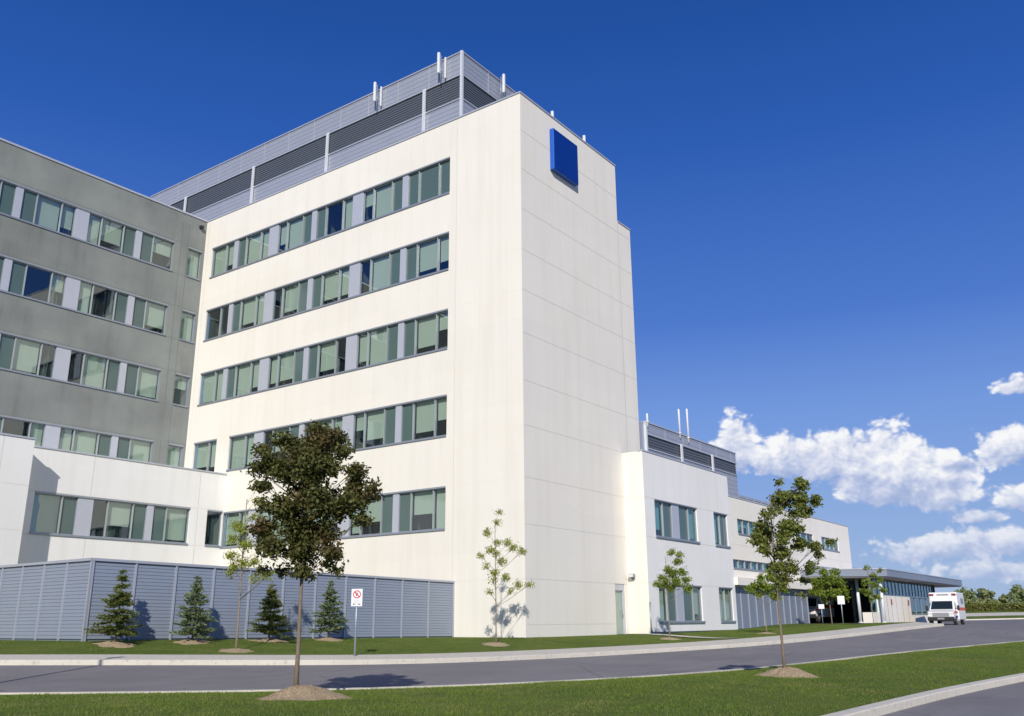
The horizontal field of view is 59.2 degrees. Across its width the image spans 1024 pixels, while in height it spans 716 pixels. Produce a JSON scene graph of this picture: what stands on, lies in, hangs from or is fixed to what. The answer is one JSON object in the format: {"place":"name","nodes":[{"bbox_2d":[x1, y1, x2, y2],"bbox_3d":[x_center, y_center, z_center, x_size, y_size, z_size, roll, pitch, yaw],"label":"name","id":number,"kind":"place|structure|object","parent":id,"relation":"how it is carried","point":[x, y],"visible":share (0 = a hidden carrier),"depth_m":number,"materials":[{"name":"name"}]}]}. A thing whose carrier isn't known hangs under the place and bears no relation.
{"place":"outdoors","nodes":[
{"label":"outdoors","id":0,"kind":"place"},
{"bbox_2d":[0,622,910,654],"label":"lawn","id":1,"kind":"structure","parent":0,"point":[66,647],"depth_m":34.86,"materials":[{"name":"green plant"}]},
{"bbox_2d":[92,641,136,647],"bbox_3d":[-13.869,10.027,31.532,1.748,0.256,1.376,-12,-20,34],"label":"mulch mound","id":2,"kind":"object","parent":1,"relation":"on","point":[118,644],"visible":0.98,"depth_m":31.29,"materials":[{"name":"beige soil"}]},
{"bbox_2d":[83,569,144,641],"bbox_3d":[-13.895,8.826,31.846,1.763,2.773,2.042,-12,-20,34],"label":"spruce tree","id":3,"kind":"object","parent":2,"relation":"on","point":[118,620],"visible":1,"depth_m":31.70,"materials":[{"name":"green plant"}]},
{"bbox_2d":[172,639,208,644],"bbox_3d":[-11.836,10.486,33.260,1.393,0.227,1.765,3,-17,-12],"label":"mulch mound","id":4,"kind":"object","parent":1,"relation":"on","point":[189,641],"visible":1,"depth_m":33.03,"materials":[{"name":"soil"}]},
{"bbox_2d":[168,575,217,639],"bbox_3d":[-11.885,9.398,33.643,1.734,2.600,1.639,-12,-20,34],"label":"spruce tree","id":5,"kind":"object","parent":4,"relation":"on","point":[197,617],"visible":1,"depth_m":33.50,"materials":[{"name":"green plant"}]},
{"bbox_2d":[0,558,454,641],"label":"louvre fence","id":6,"kind":"object","parent":1,"relation":"on","point":[58,600],"visible":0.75,"depth_m":35.64,"materials":[{"name":"grey metal"}]},
{"bbox_2d":[219,648,251,652],"bbox_3d":[-9.625,10.176,31.313,1.509,0.169,1.652,-3,-16,8],"label":"mulch mound","id":7,"kind":"object","parent":1,"relation":"on","point":[234,650],"visible":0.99,"depth_m":30.99,"materials":[{"name":"soil"}]},
{"bbox_2d":[221,489,275,648],"bbox_3d":[-9.383,7.443,32.020,1.820,6.050,1.522,-12,-20,34],"label":"slender tree","id":8,"kind":"object","parent":1,"relation":"on","point":[243,543],"visible":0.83,"depth_m":32.04,"materials":[{"name":"green plant"}]},
{"bbox_2d":[249,638,286,641],"bbox_3d":[-9.605,11.085,35.371,1.628,0.205,1.536,8,-18,-27],"label":"mulch mound","id":9,"kind":"object","parent":1,"relation":"on","point":[268,640],"visible":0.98,"depth_m":35.09,"materials":[{"name":"soil"}]},
{"bbox_2d":[246,583,293,638],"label":"spruce tree","id":10,"kind":"object","parent":9,"relation":"on","point":[268,607],"visible":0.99,"depth_m":35.51,"materials":[{"name":"green plant"}]},
{"bbox_2d":[313,637,342,641],"bbox_3d":[-7.617,11.615,37.169,1.536,0.192,1.628,-3,-17,10],"label":"mulch mound","id":11,"kind":"object","parent":1,"relation":"on","point":[328,639],"visible":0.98,"depth_m":36.77,"materials":[{"name":"soil"}]},
{"bbox_2d":[308,578,349,637],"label":"spruce tree","id":12,"kind":"object","parent":11,"relation":"on","point":[329,601],"visible":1,"depth_m":37.27,"materials":[{"name":"green plant"}]},
{"bbox_2d":[0,50,857,637],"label":"hospital building","id":13,"kind":"structure","parent":1,"relation":"on","point":[416,288],"depth_m":52.79,"materials":[{"name":"concrete"}]},
{"bbox_2d":[0,256,4,286],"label":"window","id":14,"kind":"structure","parent":13,"relation":"in","point":[2,259],"depth_m":52.51,"materials":[{"name":"glass"}]},
{"bbox_2d":[0,180,16,215],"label":"window","id":15,"kind":"structure","parent":13,"relation":"in","point":[7,190],"depth_m":53.47,"materials":[{"name":"glass"}]},
{"bbox_2d":[0,417,45,445],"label":"window","id":16,"kind":"structure","parent":13,"relation":"in","point":[35,430],"depth_m":52.57,"materials":[{"name":"glass"}]},
{"bbox_2d":[0,333,56,377],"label":"window","id":17,"kind":"structure","parent":13,"relation":"in","point":[18,354],"depth_m":52.67,"materials":[{"name":"glass"}]},
{"bbox_2d":[8,260,66,305],"bbox_3d":[-28.499,-4.425,54.090,0.270,2.020,3.290,-12,-20,34],"label":"window","id":18,"kind":"structure","parent":13,"relation":"in","point":[17,277],"depth_m":53.45,"materials":[{"name":"glass"}]},
{"bbox_2d":[20,189,75,235],"bbox_3d":[-28.532,-8.865,55.387,0.270,2.030,3.290,-12,-20,34],"label":"window","id":19,"kind":"structure","parent":13,"relation":"in","point":[35,209],"depth_m":55.42,"materials":[{"name":"glass"}]},
{"bbox_2d":[29,493,77,534],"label":"window","id":20,"kind":"structure","parent":13,"relation":"in","point":[45,506],"depth_m":47.96,"materials":[{"name":"glass"}]},
{"bbox_2d":[58,427,111,455],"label":"window","id":21,"kind":"structure","parent":13,"relation":"in","point":[84,442],"depth_m":54.91,"materials":[{"name":"glass"}]},
{"bbox_2d":[67,350,120,390],"bbox_3d":[-26.015,0.868,56.044,0.270,2.060,3.290,-12,-20,34],"label":"window","id":22,"kind":"structure","parent":13,"relation":"in","point":[92,371],"depth_m":56.43,"materials":[{"name":"glass"}]},
{"bbox_2d":[77,281,128,322],"bbox_3d":[-26.046,-3.480,57.314,0.270,2.060,3.290,-12,-20,34],"label":"window","id":23,"kind":"structure","parent":13,"relation":"in","point":[119,314],"depth_m":57.64,"materials":[{"name":"glass"}]},
{"bbox_2d":[86,213,136,256],"bbox_3d":[-26.079,-7.919,58.612,0.270,2.070,3.290,-12,-20,34],"label":"window","id":24,"kind":"structure","parent":13,"relation":"in","point":[110,232],"depth_m":58.82,"materials":[{"name":"glass"}]},
{"bbox_2d":[90,499,146,539],"bbox_3d":[-22.185,9.137,50.764,0.270,2.030,3.290,-12,-20,34],"label":"window","id":25,"kind":"structure","parent":13,"relation":"in","point":[117,514],"depth_m":51.29,"materials":[{"name":"glass"}]},
{"bbox_2d":[116,437,152,461],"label":"window","id":26,"kind":"structure","parent":13,"relation":"in","point":[127,448],"depth_m":57.45,"materials":[{"name":"glass"}]},
{"bbox_2d":[124,363,159,399],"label":"window","id":27,"kind":"structure","parent":13,"relation":"in","point":[141,381],"depth_m":58.70,"materials":[{"name":"glass"}]},
{"bbox_2d":[132,297,166,333],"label":"window","id":28,"kind":"structure","parent":13,"relation":"in","point":[144,312],"depth_m":59.96,"materials":[{"name":"glass"}]},
{"bbox_2d":[140,232,173,269],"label":"window","id":29,"kind":"structure","parent":13,"relation":"in","point":[149,244],"depth_m":61.02,"materials":[{"name":"glass"}]},
{"bbox_2d":[151,506,189,542],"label":"window","id":30,"kind":"structure","parent":13,"relation":"in","point":[168,523],"depth_m":53.41,"materials":[{"name":"glass"}]},
{"bbox_2d":[167,445,182,466],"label":"window","id":31,"kind":"structure","parent":13,"relation":"in","point":[173,452],"depth_m":59.71,"materials":[{"name":"glass"}]},
{"bbox_2d":[174,375,188,405],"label":"window","id":32,"kind":"structure","parent":13,"relation":"in","point":[180,383],"depth_m":61.10,"materials":[{"name":"glass"}]},
{"bbox_2d":[179,311,194,341],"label":"window","id":33,"kind":"structure","parent":13,"relation":"in","point":[186,320],"depth_m":62.23,"materials":[{"name":"glass"}]},
{"bbox_2d":[186,249,200,278],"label":"window","id":34,"kind":"structure","parent":13,"relation":"in","point":[192,261],"depth_m":63.53,"materials":[{"name":"glass"}]},
{"bbox_2d":[193,440,216,470],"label":"window","id":35,"kind":"structure","parent":13,"relation":"in","point":[204,456],"depth_m":59.21,"materials":[{"name":"glass"}]},
{"bbox_2d":[199,369,223,403],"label":"window","id":36,"kind":"structure","parent":13,"relation":"in","point":[210,381],"depth_m":60.48,"materials":[{"name":"glass"}]},
{"bbox_2d":[205,511,221,545],"bbox_3d":[-18.481,10.514,55.568,0.120,2.030,1.100,-12,-20,34],"label":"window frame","id":37,"kind":"structure","parent":13,"relation":"in","point":[207,511],"depth_m":55.89,"materials":[{"name":"metal"}]},
{"bbox_2d":[205,305,228,339],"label":"window","id":38,"kind":"structure","parent":13,"relation":"in","point":[221,308],"depth_m":61.62,"materials":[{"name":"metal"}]},
{"bbox_2d":[211,242,234,276],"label":"window","id":39,"kind":"structure","parent":13,"relation":"in","point":[221,263],"depth_m":63.09,"materials":[{"name":"glass"}]},
{"bbox_2d":[222,511,248,546],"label":"window","id":40,"kind":"structure","parent":13,"relation":"in","point":[231,516],"depth_m":55.92,"materials":[{"name":"glass"}]},
{"bbox_2d":[228,433,253,468],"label":"window","id":41,"kind":"structure","parent":13,"relation":"in","point":[239,454],"depth_m":57.08,"materials":[{"name":"glass"}]},
{"bbox_2d":[226,360,259,397],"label":"window","id":42,"kind":"structure","parent":13,"relation":"in","point":[245,379],"depth_m":58.62,"materials":[{"name":"glass"}]},
{"bbox_2d":[231,293,264,331],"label":"window","id":43,"kind":"structure","parent":13,"relation":"in","point":[251,311],"depth_m":59.90,"materials":[{"name":"glass"}]},
{"bbox_2d":[237,228,269,266],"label":"window","id":44,"kind":"structure","parent":13,"relation":"in","point":[256,248],"depth_m":61.17,"materials":[{"name":"glass"}]},
{"bbox_2d":[256,511,287,543],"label":"window","id":45,"kind":"structure","parent":13,"relation":"in","point":[264,513],"depth_m":53.75,"materials":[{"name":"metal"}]},
{"bbox_2d":[263,425,298,454],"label":"window","id":46,"kind":"structure","parent":13,"relation":"in","point":[295,429],"depth_m":54.89,"materials":[{"name":"glass"}]},
{"bbox_2d":[267,348,303,388],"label":"window","id":47,"kind":"structure","parent":13,"relation":"in","point":[291,364],"depth_m":56.22,"materials":[{"name":"glass"}]},
{"bbox_2d":[272,279,307,319],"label":"window","id":48,"kind":"structure","parent":13,"relation":"in","point":[296,296],"depth_m":57.37,"materials":[{"name":"glass"}]},
{"bbox_2d":[277,212,311,252],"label":"window","id":49,"kind":"structure","parent":13,"relation":"in","point":[300,230],"depth_m":58.76,"materials":[{"name":"glass"}]},
{"bbox_2d":[304,416,342,445],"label":"window","id":50,"kind":"structure","parent":13,"relation":"in","point":[331,422],"depth_m":52.54,"materials":[{"name":"glass"}]},
{"bbox_2d":[307,337,345,378],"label":"window","id":51,"kind":"structure","parent":13,"relation":"in","point":[329,354],"depth_m":54.32,"materials":[{"name":"glass"}]},
{"bbox_2d":[311,266,349,307],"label":"window","id":52,"kind":"structure","parent":13,"relation":"in","point":[333,281],"depth_m":55.47,"materials":[{"name":"glass"}]},
{"bbox_2d":[316,196,352,238],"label":"window","id":53,"kind":"structure","parent":13,"relation":"in","point":[322,214],"depth_m":56.84,"materials":[{"name":"glass"}]},
{"bbox_2d":[349,494,392,535],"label":"window","id":54,"kind":"structure","parent":13,"relation":"in","point":[382,511],"depth_m":48.53,"materials":[{"name":"glass"}]},
{"bbox_2d":[352,406,395,447],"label":"window","id":55,"kind":"structure","parent":13,"relation":"in","point":[381,424],"depth_m":50.37,"materials":[{"name":"glass"}]},
{"bbox_2d":[356,324,397,367],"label":"window","id":56,"kind":"structure","parent":13,"relation":"in","point":[384,343],"depth_m":51.74,"materials":[{"name":"glass"}]},
{"bbox_2d":[373,82,381,110],"bbox_3d":[-8.647,-16.877,57.913,0.465,1.950,0.335,-12,-20,34],"label":"antenna","id":57,"kind":"object","parent":13,"relation":"on","point":[374,93],"visible":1,"depth_m":57.93,"materials":[{"name":"metal"}]},
{"bbox_2d":[359,250,399,293],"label":"window","id":58,"kind":"structure","parent":13,"relation":"in","point":[386,269],"depth_m":52.88,"materials":[{"name":"glass"}]},
{"bbox_2d":[362,177,402,221],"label":"window","id":59,"kind":"structure","parent":13,"relation":"in","point":[389,198],"depth_m":54.26,"materials":[{"name":"glass"}]},
{"bbox_2d":[398,488,445,531],"bbox_3d":[-4.602,7.955,46.835,3.290,2.090,0.270,-12,-20,34],"label":"window","id":60,"kind":"structure","parent":13,"relation":"in","point":[425,502],"depth_m":47.10,"materials":[{"name":"glass"}]},
{"bbox_2d":[401,396,446,441],"bbox_3d":[-4.635,3.314,48.192,3.290,2.080,0.270,-12,-20,34],"label":"window","id":61,"kind":"structure","parent":13,"relation":"in","point":[426,421],"depth_m":48.46,"materials":[{"name":"glass"}]},
{"bbox_2d":[403,311,447,356],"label":"window","id":62,"kind":"structure","parent":13,"relation":"in","point":[428,327],"depth_m":49.82,"materials":[{"name":"glass"}]},
{"bbox_2d":[405,234,448,280],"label":"window","id":63,"kind":"structure","parent":13,"relation":"in","point":[429,252],"depth_m":51.05,"materials":[{"name":"glass"}]},
{"bbox_2d":[408,159,449,205],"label":"window","id":64,"kind":"structure","parent":13,"relation":"in","point":[432,181],"depth_m":52.11,"materials":[{"name":"glass"}]},
{"bbox_2d":[437,52,445,82],"bbox_3d":[-4.286,-17.728,54.844,0.465,2.000,0.335,-12,-20,34],"label":"antenna","id":65,"kind":"object","parent":13,"relation":"on","point":[439,66],"visible":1,"depth_m":54.85,"materials":[{"name":"metal"}]},
{"bbox_2d":[500,74,504,98],"bbox_3d":[-0.498,-17.069,57.105,0.335,1.850,0.465,-12,-20,34],"label":"antenna","id":66,"kind":"object","parent":13,"relation":"on","point":[502,81],"visible":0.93,"depth_m":57.01,"materials":[{"name":"metal"}]},
{"bbox_2d":[550,128,577,185],"bbox_3d":[2.988,-11.491,51.663,0.317,2.560,2.560,-12,-20,34],"label":"wall sign","id":67,"kind":"object","parent":13,"relation":"attached to","point":[563,157],"visible":1,"depth_m":51.34,"materials":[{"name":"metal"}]},
{"bbox_2d":[615,584,625,633],"bbox_3d":[5.776,13.534,48.541,0.120,2.650,1.100,-12,-20,34],"label":"door frame","id":68,"kind":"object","parent":13,"relation":"in","point":[620,587],"depth_m":48.80,"materials":[{"name":"metal"}]},
{"bbox_2d":[654,500,672,537],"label":"window","id":69,"kind":"structure","parent":13,"relation":"in","point":[665,508],"depth_m":51.97,"materials":[{"name":"glass"}]},
{"bbox_2d":[659,586,676,620],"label":"window","id":70,"kind":"structure","parent":13,"relation":"in","point":[672,604],"depth_m":50.62,"materials":[{"name":"glass"}]},
{"bbox_2d":[678,505,696,540],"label":"window","id":71,"kind":"structure","parent":13,"relation":"in","point":[685,513],"depth_m":54.24,"materials":[{"name":"glass"}]},
{"bbox_2d":[683,586,701,620],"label":"window","id":72,"kind":"structure","parent":13,"relation":"in","point":[690,601],"depth_m":52.92,"materials":[{"name":"glass"}]},
{"bbox_2d":[713,513,727,545],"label":"window","id":73,"kind":"structure","parent":13,"relation":"in","point":[721,519],"depth_m":58.19,"materials":[{"name":"glass"}]},
{"bbox_2d":[719,588,732,620],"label":"window","id":74,"kind":"structure","parent":13,"relation":"in","point":[723,593],"depth_m":56.85,"materials":[{"name":"glass"}]},
{"bbox_2d":[733,559,772,571],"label":"window","id":75,"kind":"structure","parent":13,"relation":"in","point":[738,563],"depth_m":62.80,"materials":[{"name":"glass"}]},
{"bbox_2d":[737,519,770,534],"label":"window","id":76,"kind":"structure","parent":13,"relation":"in","point":[749,531],"depth_m":63.51,"materials":[{"name":"glass"}]},
{"bbox_2d":[821,537,837,550],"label":"window","id":77,"kind":"structure","parent":13,"relation":"in","point":[823,538],"depth_m":77.43,"materials":[{"name":"glass"}]},
{"bbox_2d":[483,642,509,646],"bbox_3d":[-0.691,11.858,37.259,1.390,0.197,1.725,5,-17,-17],"label":"mulch mound","id":78,"kind":"object","parent":1,"relation":"on","point":[498,644],"visible":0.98,"depth_m":37.02,"materials":[{"name":"soil"}]},
{"bbox_2d":[476,509,534,642],"bbox_3d":[-0.292,9.264,38.142,2.503,5.840,1.347,2,-17,-9],"label":"slender tree","id":79,"kind":"object","parent":1,"relation":"on","point":[501,560],"visible":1,"depth_m":38.20,"materials":[{"name":"green plant"}]},
{"bbox_2d":[652,548,693,637],"bbox_3d":[7.882,11.651,44.298,1.505,4.518,2.122,-42,-44,66],"label":"slender tree","id":80,"kind":"object","parent":1,"relation":"on","point":[674,573],"visible":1,"depth_m":44.35,"materials":[{"name":"green plant"}]},
{"bbox_2d":[744,571,789,631],"bbox_3d":[14.084,13.455,49.369,2.620,3.553,1.400,-1,-16,4],"label":"slender tree","id":81,"kind":"object","parent":1,"relation":"on","point":[765,586],"visible":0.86,"depth_m":49.57,"materials":[{"name":"green plant"}]},
{"bbox_2d":[735,586,809,628],"bbox_3d":[18.445,17.760,63.442,0.160,3.681,14.370,-12,-20,34],"label":"louvre fence","id":82,"kind":"object","parent":1,"relation":"on","point":[794,609],"visible":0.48,"depth_m":62.71,"materials":[{"name":"grey metal"}]},
{"bbox_2d":[807,567,851,623],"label":"slender tree","id":83,"kind":"object","parent":1,"relation":"on","point":[827,581],"visible":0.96,"depth_m":62.42,"materials":[{"name":"green plant"}]},
{"bbox_2d":[837,596,844,623],"bbox_3d":[22.366,17.131,61.083,0.460,1.950,0.081,-3,-17,9],"label":"post sign","id":84,"kind":"object","parent":1,"relation":"on","point":[840,600],"visible":0.93,"depth_m":61.22,"materials":[{"name":"metal"}]},
{"bbox_2d":[857,564,887,623],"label":"slender tree","id":85,"kind":"object","parent":1,"relation":"on","point":[866,592],"visible":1,"depth_m":57.49,"materials":[{"name":"green plant"}]},
{"bbox_2d":[0,622,937,659],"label":"sidewalk","id":86,"kind":"structure","parent":0,"point":[341,657],"depth_m":31.40,"materials":[{"name":"concrete"}]},
{"bbox_2d":[351,589,362,655],"bbox_3d":[-5.265,8.971,30.388,0.370,2.300,0.089,2,-16,-8],"label":"parking sign","id":87,"kind":"object","parent":86,"relation":"on","point":[356,597],"visible":0.95,"depth_m":30.55,"materials":[{"name":"metal"}]},
{"bbox_2d":[0,619,1023,691],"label":"road","id":88,"kind":"structure","parent":0,"point":[57,678],"depth_m":27.09,"materials":[{"name":"grey asphalt"}]},
{"bbox_2d":[0,624,943,664],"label":"kerb","id":89,"kind":"structure","parent":88,"relation":"on","point":[280,662],"depth_m":29.83,"materials":[{"name":"concrete"}]},
{"bbox_2d":[0,641,1020,694],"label":"kerb","id":90,"kind":"structure","parent":88,"relation":"on","point":[136,692],"depth_m":20.56,"materials":[{"name":"concrete"}]},
{"bbox_2d":[800,565,961,623],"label":"entrance pavilion","id":91,"kind":"structure","parent":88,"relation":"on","point":[905,596],"depth_m":78.08,"materials":[{"name":"metal"}]},
{"bbox_2d":[925,592,965,624],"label":"ambulance","id":92,"kind":"object","parent":88,"relation":"on","point":[947,606],"visible":0.96,"depth_m":74.71,"materials":[{"name":"white paint"}]},
{"bbox_2d":[0,641,1023,715],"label":"berm","id":93,"kind":"structure","parent":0,"point":[601,712],"depth_m":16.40,"materials":[{"name":"green plant"}]},
{"bbox_2d":[258,684,350,700],"bbox_3d":[-3.759,6.109,16.442,1.857,0.290,1.469,3,-17,-11],"label":"mulch mound","id":94,"kind":"object","parent":93,"relation":"on","point":[302,692],"visible":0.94,"depth_m":16.16,"materials":[{"name":"beige soil"}]},
{"bbox_2d":[239,419,384,684],"bbox_3d":[-3.850,3.745,17.153,2.597,5.271,2.213,-12,-20,34],"label":"maple tree","id":95,"kind":"object","parent":93,"relation":"on","point":[308,464],"visible":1,"depth_m":17.07,"materials":[{"name":"green plant"}]},
{"bbox_2d":[755,666,818,677],"bbox_3d":[6.740,7.670,21.996,1.834,0.268,1.429,-12,-20,34],"label":"mulch mound","id":96,"kind":"object","parent":93,"relation":"on","point":[789,672],"visible":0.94,"depth_m":21.72,"materials":[{"name":"beige soil"}]},
{"bbox_2d":[745,476,837,667],"bbox_3d":[6.986,5.482,22.753,2.288,4.966,1.601,5,-17,-17],"label":"oak tree","id":97,"kind":"object","parent":93,"relation":"on","point":[789,529],"visible":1,"depth_m":22.81,"materials":[{"name":"green plant"}]},
{"bbox_2d":[0,0,1023,602],"label":"sky","id":98,"kind":"structure","parent":0,"point":[821,202],"materials":[{"name":"blue"}]},
{"bbox_2d":[807,590,834,622],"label":"ambulance","id":99,"kind":"object","parent":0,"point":[814,609],"visible":0.34,"depth_m":74.84,"materials":[{"name":"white paint"}]},
{"bbox_2d":[881,681,1023,715],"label":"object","id":100,"kind":"structure","parent":0,"point":[1006,700],"depth_m":17.73,"materials":[{"name":"concrete"}]},
{"bbox_2d":[965,611,1023,612],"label":"bank","id":101,"kind":"structure","parent":0,"point":[990,611],"depth_m":135.04,"materials":[{"name":"plant"}]},
{"bbox_2d":[954,586,981,604],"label":"distant tree","id":102,"kind":"object","parent":101,"relation":"on","point":[967,594],"visible":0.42,"depth_m":144.07,"materials":[{"name":"green plant"}]},
{"bbox_2d":[970,587,995,604],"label":"distant tree","id":103,"kind":"object","parent":101,"relation":"on","point":[981,591],"visible":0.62,"depth_m":145.61,"materials":[{"name":"green plant"}]},
{"bbox_2d":[983,589,996,602],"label":"distant tree","id":104,"kind":"object","parent":101,"relation":"on","point":[990,594],"visible":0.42,"depth_m":146.54,"materials":[{"name":"green plant"}]},
{"bbox_2d":[964,603,1023,610],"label":"hedge","id":105,"kind":"object","parent":101,"relation":"on","point":[996,607],"visible":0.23,"depth_m":136.64,"materials":[{"name":"green plant"}]},
{"bbox_2d":[993,593,1010,615],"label":"distant tree","id":106,"kind":"object","parent":101,"relation":"on","point":[1002,598],"visible":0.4,"depth_m":144.63,"materials":[{"name":"green plant"}]},
{"bbox_2d":[1007,584,1023,602],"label":"distant tree","id":107,"kind":"object","parent":101,"relation":"on","point":[1016,597],"visible":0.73,"depth_m":141.97,"materials":[{"name":"green plant"}]},
{"bbox_2d":[966,612,1023,615],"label":"path","id":108,"kind":"structure","parent":0,"point":[995,614],"depth_m":132.24,"materials":[{"name":"concrete"}]},
{"bbox_2d":[966,615,1023,618],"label":"verge","id":109,"kind":"structure","parent":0,"point":[993,617],"depth_m":128.24,"materials":[{"name":"green plant"}]},
{"bbox_3d":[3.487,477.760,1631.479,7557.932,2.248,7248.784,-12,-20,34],"label":"ground","id":110,"kind":"structure","parent":0,"visible":0},
{"bbox_2d":[822,673,1023,715],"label":"kerb","id":111,"kind":"structure","parent":110,"relation":"on","point":[892,705],"depth_m":18.34,"materials":[{"name":"concrete"}]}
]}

